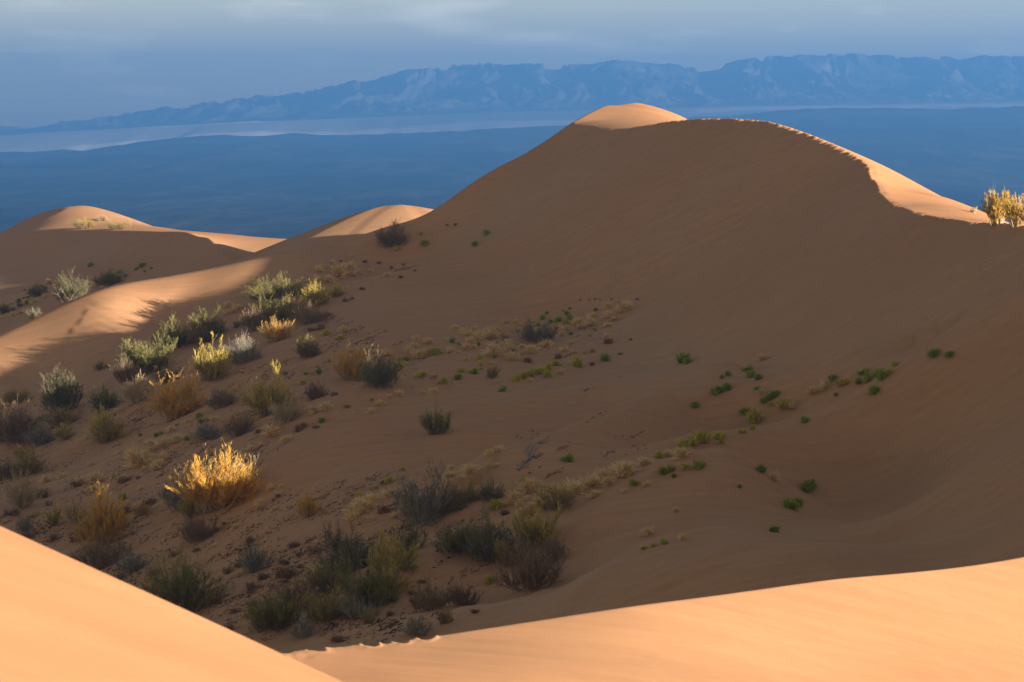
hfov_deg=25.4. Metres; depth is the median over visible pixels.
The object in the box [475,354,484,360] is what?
yellowish plant
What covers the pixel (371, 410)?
grass tuft
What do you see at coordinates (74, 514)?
desert shrub
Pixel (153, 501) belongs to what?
withered clump
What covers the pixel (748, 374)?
leafy plant
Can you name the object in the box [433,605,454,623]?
desert shrub
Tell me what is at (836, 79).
mountains
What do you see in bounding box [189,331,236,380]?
desert shrub
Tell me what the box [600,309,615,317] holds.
grass tuft
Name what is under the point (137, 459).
grass tuft
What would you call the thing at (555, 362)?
yellowish plant
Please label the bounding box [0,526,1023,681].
dune
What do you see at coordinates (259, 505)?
grass tuft
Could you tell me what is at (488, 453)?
grass tuft
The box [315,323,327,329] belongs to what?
withered clump
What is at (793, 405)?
grass tuft
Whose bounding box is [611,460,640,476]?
grass tuft
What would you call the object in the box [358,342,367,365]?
desert shrub
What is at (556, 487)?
grass tuft
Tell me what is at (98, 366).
desert shrub
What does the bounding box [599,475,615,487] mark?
grass tuft
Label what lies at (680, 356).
leafy plant
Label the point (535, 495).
grass tuft
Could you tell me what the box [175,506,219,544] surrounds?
desert shrub
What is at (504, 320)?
grass tuft
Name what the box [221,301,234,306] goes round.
grass tuft
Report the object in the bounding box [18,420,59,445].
desert shrub
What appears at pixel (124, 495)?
leafy plant
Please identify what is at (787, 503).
leafy plant
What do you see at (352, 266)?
grass tuft
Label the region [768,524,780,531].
leafy plant
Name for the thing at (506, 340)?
grass tuft
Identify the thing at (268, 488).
grass tuft
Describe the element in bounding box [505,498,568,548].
desert shrub
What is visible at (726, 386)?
leafy plant
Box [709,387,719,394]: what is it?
leafy plant
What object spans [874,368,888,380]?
leafy plant
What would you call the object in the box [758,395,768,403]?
leafy plant
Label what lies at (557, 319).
leafy plant
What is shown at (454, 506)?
desert shrub
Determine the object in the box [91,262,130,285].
desert shrub
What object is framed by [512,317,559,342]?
desert shrub
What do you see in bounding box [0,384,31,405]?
desert shrub
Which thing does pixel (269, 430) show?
grass tuft
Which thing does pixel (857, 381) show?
leafy plant
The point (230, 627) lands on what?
withered clump
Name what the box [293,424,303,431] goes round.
withered clump
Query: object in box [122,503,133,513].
withered clump
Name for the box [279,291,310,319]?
desert shrub
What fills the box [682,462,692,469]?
yellowish plant
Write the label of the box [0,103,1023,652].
great dune
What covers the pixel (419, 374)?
yellowish plant
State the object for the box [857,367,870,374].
leafy plant
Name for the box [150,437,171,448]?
grass tuft
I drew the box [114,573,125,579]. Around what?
withered clump
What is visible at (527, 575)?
desert shrub
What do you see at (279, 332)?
desert shrub
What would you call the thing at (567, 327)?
grass tuft
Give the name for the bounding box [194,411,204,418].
leafy plant
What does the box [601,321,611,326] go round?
grass tuft
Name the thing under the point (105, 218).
desert shrub
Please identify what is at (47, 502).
withered clump
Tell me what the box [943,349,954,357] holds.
leafy plant
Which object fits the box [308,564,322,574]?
grass tuft
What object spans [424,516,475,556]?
desert shrub
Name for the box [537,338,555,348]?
grass tuft
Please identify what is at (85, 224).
desert shrub
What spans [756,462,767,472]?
leafy plant
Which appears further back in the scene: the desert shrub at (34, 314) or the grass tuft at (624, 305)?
the desert shrub at (34, 314)
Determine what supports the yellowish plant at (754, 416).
on the great dune at (716, 247)
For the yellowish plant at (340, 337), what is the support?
on the great dune at (716, 247)
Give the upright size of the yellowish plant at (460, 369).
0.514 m
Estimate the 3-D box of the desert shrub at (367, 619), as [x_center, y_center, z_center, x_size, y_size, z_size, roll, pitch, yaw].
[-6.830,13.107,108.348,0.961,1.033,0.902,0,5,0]
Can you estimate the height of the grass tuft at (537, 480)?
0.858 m
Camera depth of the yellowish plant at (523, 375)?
187.34 m
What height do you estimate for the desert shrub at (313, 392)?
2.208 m
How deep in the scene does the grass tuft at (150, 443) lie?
191.25 m
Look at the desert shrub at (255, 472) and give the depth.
155.02 m
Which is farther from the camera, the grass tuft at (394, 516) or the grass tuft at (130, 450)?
the grass tuft at (130, 450)
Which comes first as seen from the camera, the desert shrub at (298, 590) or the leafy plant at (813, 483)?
the desert shrub at (298, 590)
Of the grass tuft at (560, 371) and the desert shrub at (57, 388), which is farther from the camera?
the desert shrub at (57, 388)
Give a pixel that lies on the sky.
(61, 60)
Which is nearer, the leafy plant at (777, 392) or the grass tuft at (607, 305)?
the leafy plant at (777, 392)
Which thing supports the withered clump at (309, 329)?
on the great dune at (716, 247)
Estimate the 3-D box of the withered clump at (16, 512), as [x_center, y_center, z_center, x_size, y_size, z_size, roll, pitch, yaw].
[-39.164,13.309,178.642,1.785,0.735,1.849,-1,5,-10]
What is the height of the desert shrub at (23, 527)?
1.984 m
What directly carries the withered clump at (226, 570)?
on the great dune at (716, 247)
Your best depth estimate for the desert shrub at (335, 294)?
243.32 m
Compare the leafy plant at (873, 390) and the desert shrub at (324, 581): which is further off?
the leafy plant at (873, 390)
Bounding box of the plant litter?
[0,310,651,644]
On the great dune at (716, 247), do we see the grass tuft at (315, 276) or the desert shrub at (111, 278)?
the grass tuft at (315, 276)
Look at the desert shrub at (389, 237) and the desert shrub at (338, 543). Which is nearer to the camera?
the desert shrub at (338, 543)
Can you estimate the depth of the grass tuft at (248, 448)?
171.66 m
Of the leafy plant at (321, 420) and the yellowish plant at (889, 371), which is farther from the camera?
the leafy plant at (321, 420)
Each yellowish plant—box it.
[319,329,331,335]
[333,335,344,339]
[384,476,396,483]
[394,360,406,370]
[414,369,425,377]
[430,346,442,354]
[457,367,465,371]
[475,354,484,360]
[483,574,494,583]
[488,498,505,509]
[510,373,521,381]
[518,371,527,378]
[526,368,536,376]
[536,366,545,373]
[541,369,554,377]
[545,363,551,369]
[551,359,561,365]
[567,356,585,367]
[652,450,664,458]
[675,438,690,448]
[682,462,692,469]
[689,437,701,444]
[690,426,714,442]
[710,430,728,439]
[738,428,747,432]
[745,407,766,423]
[749,424,757,429]
[775,396,793,407]
[834,377,850,385]
[883,368,895,374]
[889,359,898,366]
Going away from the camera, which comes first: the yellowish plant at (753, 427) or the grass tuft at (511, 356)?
the yellowish plant at (753, 427)
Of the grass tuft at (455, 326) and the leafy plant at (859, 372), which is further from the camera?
the grass tuft at (455, 326)
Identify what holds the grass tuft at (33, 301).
on the dunes at (41, 248)
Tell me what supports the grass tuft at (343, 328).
on the great dune at (716, 247)
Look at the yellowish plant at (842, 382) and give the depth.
155.13 m
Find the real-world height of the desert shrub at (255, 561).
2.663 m
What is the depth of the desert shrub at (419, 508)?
124.43 m
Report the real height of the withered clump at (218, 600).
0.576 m
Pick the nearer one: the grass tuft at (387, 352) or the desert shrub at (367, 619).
the desert shrub at (367, 619)
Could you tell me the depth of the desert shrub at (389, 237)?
269.18 m
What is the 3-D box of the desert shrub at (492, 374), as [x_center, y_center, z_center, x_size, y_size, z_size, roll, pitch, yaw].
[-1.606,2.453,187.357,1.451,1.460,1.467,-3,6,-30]
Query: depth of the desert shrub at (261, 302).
246.69 m
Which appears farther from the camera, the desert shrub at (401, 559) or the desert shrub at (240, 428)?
the desert shrub at (240, 428)
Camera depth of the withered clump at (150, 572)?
145.62 m
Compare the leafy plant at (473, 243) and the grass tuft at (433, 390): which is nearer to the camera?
the grass tuft at (433, 390)
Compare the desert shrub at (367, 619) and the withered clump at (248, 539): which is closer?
the desert shrub at (367, 619)
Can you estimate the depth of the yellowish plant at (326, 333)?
222.95 m
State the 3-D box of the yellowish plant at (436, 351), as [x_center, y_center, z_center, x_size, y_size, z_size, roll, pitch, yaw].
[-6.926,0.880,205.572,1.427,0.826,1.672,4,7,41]
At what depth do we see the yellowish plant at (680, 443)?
133.84 m
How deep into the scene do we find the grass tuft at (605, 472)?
127.24 m
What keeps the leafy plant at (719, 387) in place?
on the great dune at (716, 247)
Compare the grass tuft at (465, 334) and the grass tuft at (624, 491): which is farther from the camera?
the grass tuft at (465, 334)
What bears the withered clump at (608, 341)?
on the great dune at (716, 247)
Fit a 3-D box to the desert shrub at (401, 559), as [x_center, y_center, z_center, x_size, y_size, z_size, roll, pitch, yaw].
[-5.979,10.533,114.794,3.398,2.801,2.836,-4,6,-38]
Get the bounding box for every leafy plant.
[116,491,126,500]
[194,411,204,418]
[316,416,325,422]
[420,239,429,245]
[448,337,454,342]
[469,368,479,374]
[470,240,477,245]
[481,229,490,235]
[497,384,506,391]
[554,315,563,321]
[560,451,575,461]
[565,313,572,319]
[599,352,610,360]
[626,477,640,485]
[654,465,668,474]
[660,537,669,544]
[668,464,675,470]
[675,350,691,362]
[682,356,695,363]
[690,401,701,407]
[690,459,706,468]
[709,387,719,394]
[714,385,725,392]
[720,382,732,389]
[724,370,732,375]
[738,406,749,414]
[741,364,754,371]
[744,369,754,377]
[753,372,763,379]
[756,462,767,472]
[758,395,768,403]
[764,391,776,399]
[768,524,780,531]
[772,389,780,396]
[778,495,800,509]
[792,496,805,505]
[798,480,815,491]
[799,414,810,422]
[803,478,816,488]
[825,373,838,380]
[854,377,861,383]
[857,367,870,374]
[862,372,872,381]
[865,384,880,394]
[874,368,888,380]
[924,347,940,356]
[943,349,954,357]
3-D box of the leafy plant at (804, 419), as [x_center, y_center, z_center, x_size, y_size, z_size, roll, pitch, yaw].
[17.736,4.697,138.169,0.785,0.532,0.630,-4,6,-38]
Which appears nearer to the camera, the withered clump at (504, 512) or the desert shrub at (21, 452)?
the withered clump at (504, 512)
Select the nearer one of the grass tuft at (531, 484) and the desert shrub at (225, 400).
the grass tuft at (531, 484)
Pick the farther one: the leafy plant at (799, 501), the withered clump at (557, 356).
the withered clump at (557, 356)
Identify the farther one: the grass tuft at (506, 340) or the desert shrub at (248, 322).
the desert shrub at (248, 322)
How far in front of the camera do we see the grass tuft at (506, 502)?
125.03 m
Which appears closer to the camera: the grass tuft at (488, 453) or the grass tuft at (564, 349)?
the grass tuft at (488, 453)
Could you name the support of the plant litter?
on the great dune at (716, 247)
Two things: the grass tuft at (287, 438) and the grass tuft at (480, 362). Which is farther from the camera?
the grass tuft at (480, 362)
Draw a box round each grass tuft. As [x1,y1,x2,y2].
[29,297,40,303]
[39,474,51,482]
[56,471,67,479]
[71,476,87,484]
[84,469,107,483]
[86,281,95,286]
[86,484,98,491]
[108,472,117,477]
[121,447,155,468]
[124,445,142,458]
[140,464,148,471]
[143,438,154,444]
[144,444,153,453]
[149,457,165,469]
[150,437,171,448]
[155,451,172,460]
[165,425,176,431]
[169,432,185,442]
[209,416,219,420]
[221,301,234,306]
[228,303,243,311]
[238,452,254,461]
[245,444,255,451]
[253,502,266,508]
[259,422,281,435]
[265,483,276,490]
[277,434,292,442]
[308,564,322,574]
[310,273,320,280]
[315,263,326,271]
[315,400,334,410]
[322,274,334,282]
[330,262,350,275]
[337,324,349,331]
[343,260,359,269]
[343,503,355,511]
[343,510,362,521]
[345,269,357,275]
[347,495,379,511]
[353,505,368,514]
[364,491,382,503]
[366,407,376,412]
[366,515,376,521]
[372,399,384,405]
[377,348,394,354]
[380,486,397,499]
[389,512,398,518]
[394,389,403,395]
[401,345,414,353]
[409,342,417,347]
[410,349,428,357]
[412,335,419,340]
[422,339,434,343]
[423,336,434,343]
[425,388,437,392]
[441,469,457,478]
[444,347,454,352]
[445,464,455,469]
[451,324,458,328]
[458,327,473,334]
[459,463,482,476]
[462,331,469,336]
[462,342,473,349]
[464,337,475,342]
[470,330,487,340]
[477,358,484,364]
[478,340,505,354]
[482,328,499,339]
[482,350,492,356]
[483,448,494,456]
[490,445,503,452]
[499,497,512,506]
[501,318,508,322]
[501,338,513,344]
[501,486,529,502]
[502,341,513,347]
[503,345,512,351]
[504,349,519,360]
[513,476,546,493]
[514,498,525,506]
[525,344,539,352]
[525,476,544,492]
[526,496,547,506]
[531,486,550,498]
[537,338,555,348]
[549,482,560,493]
[555,368,565,374]
[556,331,565,335]
[558,477,591,496]
[559,323,572,330]
[559,345,569,351]
[570,316,585,325]
[578,472,601,489]
[582,316,599,325]
[585,312,598,318]
[588,489,601,497]
[589,465,615,479]
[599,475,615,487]
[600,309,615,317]
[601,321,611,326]
[602,302,612,308]
[609,315,620,320]
[610,300,636,310]
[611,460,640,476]
[620,487,628,493]
[635,454,655,465]
[639,525,653,536]
[643,480,653,486]
[662,449,673,456]
[668,444,694,459]
[676,533,688,540]
[756,352,772,359]
[768,471,779,479]
[787,401,800,407]
[806,385,819,392]
[818,378,830,390]
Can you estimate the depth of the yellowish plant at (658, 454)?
131.76 m
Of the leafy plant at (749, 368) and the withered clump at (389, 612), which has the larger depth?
the leafy plant at (749, 368)
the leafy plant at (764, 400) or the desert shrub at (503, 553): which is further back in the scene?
the leafy plant at (764, 400)
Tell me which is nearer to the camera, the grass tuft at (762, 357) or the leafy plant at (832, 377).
the leafy plant at (832, 377)
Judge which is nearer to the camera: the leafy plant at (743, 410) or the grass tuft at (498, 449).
the grass tuft at (498, 449)
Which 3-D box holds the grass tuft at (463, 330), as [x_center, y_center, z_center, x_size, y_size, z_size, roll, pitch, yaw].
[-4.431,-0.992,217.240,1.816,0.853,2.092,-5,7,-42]
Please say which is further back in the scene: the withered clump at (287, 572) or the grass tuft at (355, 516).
the grass tuft at (355, 516)
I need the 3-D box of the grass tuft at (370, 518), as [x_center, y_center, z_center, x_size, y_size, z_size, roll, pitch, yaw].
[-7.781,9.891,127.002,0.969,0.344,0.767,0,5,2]
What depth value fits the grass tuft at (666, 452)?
132.40 m
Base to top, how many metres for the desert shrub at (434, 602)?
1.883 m
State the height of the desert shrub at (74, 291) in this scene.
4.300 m
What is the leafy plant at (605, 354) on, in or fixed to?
on the great dune at (716, 247)
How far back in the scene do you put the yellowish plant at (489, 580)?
113.01 m
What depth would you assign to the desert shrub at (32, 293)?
382.61 m
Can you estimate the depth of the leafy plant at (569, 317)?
223.88 m
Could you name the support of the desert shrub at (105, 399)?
on the great dune at (716, 247)
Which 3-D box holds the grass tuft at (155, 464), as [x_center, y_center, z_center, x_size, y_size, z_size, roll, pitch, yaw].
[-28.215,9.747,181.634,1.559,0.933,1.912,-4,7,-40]
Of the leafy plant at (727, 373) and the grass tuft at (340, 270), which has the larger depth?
the grass tuft at (340, 270)
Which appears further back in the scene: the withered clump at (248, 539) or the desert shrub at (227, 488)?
the desert shrub at (227, 488)
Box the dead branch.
[517,432,553,469]
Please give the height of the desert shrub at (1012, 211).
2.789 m
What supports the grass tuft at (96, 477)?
on the great dune at (716, 247)
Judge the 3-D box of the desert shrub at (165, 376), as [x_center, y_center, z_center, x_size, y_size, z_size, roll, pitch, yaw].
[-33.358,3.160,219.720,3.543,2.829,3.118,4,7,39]
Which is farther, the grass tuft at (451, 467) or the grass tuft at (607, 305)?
the grass tuft at (607, 305)
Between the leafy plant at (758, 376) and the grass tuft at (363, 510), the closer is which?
the grass tuft at (363, 510)
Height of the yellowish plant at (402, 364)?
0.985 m
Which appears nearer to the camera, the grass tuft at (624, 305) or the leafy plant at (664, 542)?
the leafy plant at (664, 542)
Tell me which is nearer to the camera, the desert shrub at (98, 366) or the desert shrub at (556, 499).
the desert shrub at (556, 499)
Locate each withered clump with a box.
[3,506,20,515]
[19,530,35,538]
[35,486,52,497]
[43,499,55,505]
[44,531,57,540]
[62,532,83,542]
[66,479,84,486]
[113,475,132,483]
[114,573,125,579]
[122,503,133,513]
[140,498,151,505]
[142,563,164,575]
[145,497,158,505]
[160,549,179,556]
[192,546,199,551]
[205,592,224,603]
[220,565,234,574]
[223,623,234,630]
[229,607,241,613]
[231,560,243,567]
[232,321,241,327]
[244,581,260,588]
[244,586,256,593]
[245,535,254,541]
[256,573,271,579]
[269,565,298,577]
[278,558,291,564]
[285,541,299,547]
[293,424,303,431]
[303,325,317,331]
[304,542,326,553]
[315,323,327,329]
[327,632,347,642]
[375,503,391,512]
[385,610,395,615]
[467,608,480,612]
[495,508,511,515]
[496,333,510,341]
[521,356,532,362]
[553,353,563,358]
[600,336,614,343]
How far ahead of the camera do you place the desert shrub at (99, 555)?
152.76 m
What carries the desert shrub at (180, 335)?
on the great dune at (716, 247)
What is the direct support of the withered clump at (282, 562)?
on the great dune at (716, 247)
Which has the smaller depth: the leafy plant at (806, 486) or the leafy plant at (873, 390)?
the leafy plant at (806, 486)
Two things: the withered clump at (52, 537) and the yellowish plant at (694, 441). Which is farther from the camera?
the withered clump at (52, 537)
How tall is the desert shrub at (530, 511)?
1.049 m
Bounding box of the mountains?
[0,53,1023,134]
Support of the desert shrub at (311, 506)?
on the great dune at (716, 247)
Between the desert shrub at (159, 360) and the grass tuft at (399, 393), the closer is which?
the grass tuft at (399, 393)
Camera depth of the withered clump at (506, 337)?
210.91 m
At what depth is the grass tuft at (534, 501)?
122.12 m
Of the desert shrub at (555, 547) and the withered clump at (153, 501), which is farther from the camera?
the withered clump at (153, 501)
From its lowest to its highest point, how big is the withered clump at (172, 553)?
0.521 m
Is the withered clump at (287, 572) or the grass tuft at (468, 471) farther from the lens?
the grass tuft at (468, 471)
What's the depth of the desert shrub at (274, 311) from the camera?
238.42 m
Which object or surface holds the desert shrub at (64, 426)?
on the great dune at (716, 247)
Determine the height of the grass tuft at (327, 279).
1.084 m
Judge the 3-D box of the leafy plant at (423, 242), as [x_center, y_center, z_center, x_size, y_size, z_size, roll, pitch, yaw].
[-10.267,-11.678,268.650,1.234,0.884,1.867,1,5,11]
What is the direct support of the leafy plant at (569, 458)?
on the great dune at (716, 247)
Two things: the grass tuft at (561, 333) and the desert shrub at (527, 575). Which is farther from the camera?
the grass tuft at (561, 333)
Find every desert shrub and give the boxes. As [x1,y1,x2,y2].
[0,302,12,313]
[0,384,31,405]
[0,395,43,445]
[0,407,9,441]
[0,452,22,479]
[0,467,44,508]
[10,445,46,476]
[11,442,36,460]
[15,511,34,533]
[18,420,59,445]
[22,304,44,317]
[25,283,47,297]
[37,364,90,414]
[43,403,80,427]
[45,500,63,525]
[50,418,77,441]
[51,265,94,302]
[60,485,88,527]
[67,480,136,546]
[67,526,133,569]
[72,215,96,228]
[82,402,127,443]
[87,380,122,410]
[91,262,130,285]
[92,359,108,369]
[94,214,111,220]
[103,219,131,229]
[107,354,140,382]
[114,550,148,573]
[115,332,183,375]
[116,371,158,405]
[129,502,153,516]
[137,538,234,612]
[141,360,206,421]
[148,312,195,349]
[150,360,183,384]
[155,466,201,511]
[163,443,265,514]
[172,491,199,518]
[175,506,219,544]
[183,306,227,339]
[185,319,219,345]
[187,416,221,441]
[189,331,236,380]
[204,387,241,408]
[218,409,254,438]
[220,331,265,365]
[229,454,268,486]
[235,270,316,304]
[235,335,257,349]
[235,534,274,573]
[236,305,275,332]
[236,358,299,418]
[240,581,308,632]
[248,294,301,321]
[255,292,273,309]
[256,315,296,343]
[263,394,308,424]
[273,571,325,609]
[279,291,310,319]
[286,607,322,639]
[287,299,334,324]
[291,332,321,357]
[294,583,356,625]
[295,278,333,307]
[297,490,319,518]
[303,380,329,399]
[304,546,357,593]
[309,519,389,577]
[325,285,345,296]
[326,341,373,379]
[329,546,402,606]
[338,587,382,619]
[347,343,404,388]
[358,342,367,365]
[359,606,377,624]
[360,524,422,574]
[362,555,418,601]
[373,215,411,248]
[384,454,459,527]
[389,520,428,550]
[398,610,435,636]
[407,575,451,611]
[416,401,455,434]
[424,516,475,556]
[425,487,470,514]
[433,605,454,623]
[441,581,484,606]
[442,475,486,503]
[451,500,529,564]
[452,515,491,546]
[469,475,505,500]
[486,364,500,378]
[486,530,539,567]
[489,527,568,593]
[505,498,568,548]
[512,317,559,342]
[518,501,535,518]
[534,481,577,510]
[534,537,569,562]
[970,207,976,212]
[979,187,1014,225]
[1001,193,1023,229]
[1017,207,1023,220]
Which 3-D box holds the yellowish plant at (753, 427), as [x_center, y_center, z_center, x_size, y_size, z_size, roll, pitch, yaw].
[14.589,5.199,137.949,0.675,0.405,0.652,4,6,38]
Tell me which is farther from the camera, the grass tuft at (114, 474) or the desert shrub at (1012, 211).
the grass tuft at (114, 474)
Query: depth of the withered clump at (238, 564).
126.49 m
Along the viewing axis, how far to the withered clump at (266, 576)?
120.83 m
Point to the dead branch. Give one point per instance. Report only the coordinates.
(520, 466)
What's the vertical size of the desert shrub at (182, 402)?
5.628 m
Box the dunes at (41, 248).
[0,205,433,331]
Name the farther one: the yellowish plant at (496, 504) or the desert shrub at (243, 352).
the desert shrub at (243, 352)
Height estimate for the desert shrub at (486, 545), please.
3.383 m
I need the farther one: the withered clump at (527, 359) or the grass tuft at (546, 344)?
the grass tuft at (546, 344)
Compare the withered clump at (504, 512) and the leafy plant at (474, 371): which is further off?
the leafy plant at (474, 371)
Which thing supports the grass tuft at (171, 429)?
on the great dune at (716, 247)
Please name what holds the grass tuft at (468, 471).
on the great dune at (716, 247)
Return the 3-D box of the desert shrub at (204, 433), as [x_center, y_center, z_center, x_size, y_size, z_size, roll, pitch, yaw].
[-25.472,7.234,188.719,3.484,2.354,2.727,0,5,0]
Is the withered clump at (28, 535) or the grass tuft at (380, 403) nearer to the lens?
the withered clump at (28, 535)
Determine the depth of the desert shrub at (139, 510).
162.46 m
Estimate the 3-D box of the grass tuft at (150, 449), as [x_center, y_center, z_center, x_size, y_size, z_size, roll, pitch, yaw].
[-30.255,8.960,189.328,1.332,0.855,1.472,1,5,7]
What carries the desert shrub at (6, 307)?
on the dunes at (41, 248)
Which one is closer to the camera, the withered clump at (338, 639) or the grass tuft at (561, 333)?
the withered clump at (338, 639)
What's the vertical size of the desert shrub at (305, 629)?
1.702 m
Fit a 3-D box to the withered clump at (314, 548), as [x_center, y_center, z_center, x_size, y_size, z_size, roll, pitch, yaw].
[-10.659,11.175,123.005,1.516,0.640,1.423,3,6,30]
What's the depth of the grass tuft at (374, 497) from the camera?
131.00 m
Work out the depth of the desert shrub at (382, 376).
184.75 m
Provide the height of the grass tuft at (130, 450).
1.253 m
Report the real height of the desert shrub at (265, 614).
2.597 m
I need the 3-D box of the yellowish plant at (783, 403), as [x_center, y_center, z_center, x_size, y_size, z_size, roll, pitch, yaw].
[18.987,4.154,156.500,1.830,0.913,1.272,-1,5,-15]
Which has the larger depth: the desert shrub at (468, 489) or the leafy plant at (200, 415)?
the leafy plant at (200, 415)
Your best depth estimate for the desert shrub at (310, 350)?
211.27 m
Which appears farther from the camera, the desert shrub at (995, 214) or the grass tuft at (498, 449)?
the desert shrub at (995, 214)
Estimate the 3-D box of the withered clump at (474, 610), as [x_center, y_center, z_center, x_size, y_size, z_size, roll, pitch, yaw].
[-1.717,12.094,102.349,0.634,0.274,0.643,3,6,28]
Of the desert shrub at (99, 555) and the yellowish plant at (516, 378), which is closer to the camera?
the desert shrub at (99, 555)
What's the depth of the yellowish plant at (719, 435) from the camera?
135.73 m
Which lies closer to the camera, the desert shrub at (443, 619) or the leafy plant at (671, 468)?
the desert shrub at (443, 619)
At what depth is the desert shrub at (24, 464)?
203.80 m
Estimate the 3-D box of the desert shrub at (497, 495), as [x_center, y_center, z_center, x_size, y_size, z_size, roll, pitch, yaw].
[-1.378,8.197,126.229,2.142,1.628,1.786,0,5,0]
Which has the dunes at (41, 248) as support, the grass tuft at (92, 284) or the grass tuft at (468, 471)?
the grass tuft at (92, 284)
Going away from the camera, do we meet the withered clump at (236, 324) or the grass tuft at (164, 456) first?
the grass tuft at (164, 456)
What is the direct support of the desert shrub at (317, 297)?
on the great dune at (716, 247)
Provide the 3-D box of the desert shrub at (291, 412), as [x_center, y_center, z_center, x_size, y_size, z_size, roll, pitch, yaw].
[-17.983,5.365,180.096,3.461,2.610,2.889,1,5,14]
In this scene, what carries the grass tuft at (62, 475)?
on the great dune at (716, 247)
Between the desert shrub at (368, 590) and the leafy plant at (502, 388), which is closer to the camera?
the desert shrub at (368, 590)
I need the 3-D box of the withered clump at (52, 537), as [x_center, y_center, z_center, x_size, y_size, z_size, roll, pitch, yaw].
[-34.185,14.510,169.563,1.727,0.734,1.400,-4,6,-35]
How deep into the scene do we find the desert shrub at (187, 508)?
154.06 m
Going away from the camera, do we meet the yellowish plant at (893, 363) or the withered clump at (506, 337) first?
the yellowish plant at (893, 363)
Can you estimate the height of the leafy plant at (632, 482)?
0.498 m
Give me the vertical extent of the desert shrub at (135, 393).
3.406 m
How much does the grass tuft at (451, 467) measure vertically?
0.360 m
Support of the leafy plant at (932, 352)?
on the great dune at (716, 247)
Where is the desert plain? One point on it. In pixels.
(279, 179)
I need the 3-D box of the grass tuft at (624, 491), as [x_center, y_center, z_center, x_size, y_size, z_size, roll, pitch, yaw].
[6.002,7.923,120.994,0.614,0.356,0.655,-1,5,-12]
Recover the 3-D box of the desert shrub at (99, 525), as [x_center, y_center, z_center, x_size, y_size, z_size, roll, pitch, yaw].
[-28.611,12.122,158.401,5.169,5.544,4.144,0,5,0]
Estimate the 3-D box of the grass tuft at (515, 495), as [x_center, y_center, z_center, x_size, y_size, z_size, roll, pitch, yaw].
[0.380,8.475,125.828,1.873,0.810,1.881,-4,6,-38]
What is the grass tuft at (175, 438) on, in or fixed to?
on the great dune at (716, 247)
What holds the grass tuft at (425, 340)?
on the great dune at (716, 247)
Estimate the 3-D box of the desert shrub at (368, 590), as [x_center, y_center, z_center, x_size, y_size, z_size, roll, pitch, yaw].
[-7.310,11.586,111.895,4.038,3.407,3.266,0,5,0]
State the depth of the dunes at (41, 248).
431.42 m
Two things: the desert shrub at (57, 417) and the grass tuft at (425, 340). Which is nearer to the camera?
the grass tuft at (425, 340)
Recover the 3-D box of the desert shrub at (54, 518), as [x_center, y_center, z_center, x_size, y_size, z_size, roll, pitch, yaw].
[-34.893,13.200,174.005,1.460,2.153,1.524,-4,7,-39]
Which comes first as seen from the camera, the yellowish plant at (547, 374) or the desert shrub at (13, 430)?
the yellowish plant at (547, 374)
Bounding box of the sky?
[0,0,1023,127]
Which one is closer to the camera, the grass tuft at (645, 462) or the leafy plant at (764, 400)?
the grass tuft at (645, 462)
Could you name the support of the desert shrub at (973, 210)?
on the great dune at (716, 247)
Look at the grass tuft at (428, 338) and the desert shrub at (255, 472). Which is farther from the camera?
the grass tuft at (428, 338)
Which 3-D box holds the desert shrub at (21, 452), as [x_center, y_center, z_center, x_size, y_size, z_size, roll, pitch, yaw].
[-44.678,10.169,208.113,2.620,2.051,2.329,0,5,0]
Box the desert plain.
[0,101,1023,238]
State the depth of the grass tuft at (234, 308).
248.58 m
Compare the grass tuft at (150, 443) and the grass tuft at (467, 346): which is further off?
the grass tuft at (467, 346)
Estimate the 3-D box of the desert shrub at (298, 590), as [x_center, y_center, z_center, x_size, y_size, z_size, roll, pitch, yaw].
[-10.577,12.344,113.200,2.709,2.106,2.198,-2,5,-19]
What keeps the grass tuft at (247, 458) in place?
on the great dune at (716, 247)
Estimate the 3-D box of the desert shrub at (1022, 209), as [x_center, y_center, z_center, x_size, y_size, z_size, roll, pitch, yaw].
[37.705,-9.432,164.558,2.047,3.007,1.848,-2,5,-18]
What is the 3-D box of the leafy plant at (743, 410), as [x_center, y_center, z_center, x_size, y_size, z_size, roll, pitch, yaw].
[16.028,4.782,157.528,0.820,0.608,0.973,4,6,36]
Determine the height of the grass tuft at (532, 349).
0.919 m
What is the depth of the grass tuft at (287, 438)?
170.08 m
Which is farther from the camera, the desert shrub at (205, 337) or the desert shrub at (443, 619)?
the desert shrub at (205, 337)
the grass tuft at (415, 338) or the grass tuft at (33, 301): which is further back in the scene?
the grass tuft at (33, 301)
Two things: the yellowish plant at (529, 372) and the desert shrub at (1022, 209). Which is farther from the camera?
the yellowish plant at (529, 372)
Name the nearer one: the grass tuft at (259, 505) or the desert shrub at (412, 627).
the desert shrub at (412, 627)
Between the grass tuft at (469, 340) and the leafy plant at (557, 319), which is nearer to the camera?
the grass tuft at (469, 340)
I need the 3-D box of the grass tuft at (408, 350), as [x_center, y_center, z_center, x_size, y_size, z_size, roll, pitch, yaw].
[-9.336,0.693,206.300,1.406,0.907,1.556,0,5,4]
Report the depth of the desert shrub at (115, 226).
453.26 m
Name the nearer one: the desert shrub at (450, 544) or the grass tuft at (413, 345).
the desert shrub at (450, 544)
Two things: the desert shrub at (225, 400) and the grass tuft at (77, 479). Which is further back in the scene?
the desert shrub at (225, 400)
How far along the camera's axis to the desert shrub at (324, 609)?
110.58 m
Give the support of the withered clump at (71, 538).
on the great dune at (716, 247)
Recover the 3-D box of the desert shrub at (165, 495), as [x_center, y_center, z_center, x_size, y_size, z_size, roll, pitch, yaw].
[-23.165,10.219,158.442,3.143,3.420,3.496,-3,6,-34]
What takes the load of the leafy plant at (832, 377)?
on the great dune at (716, 247)

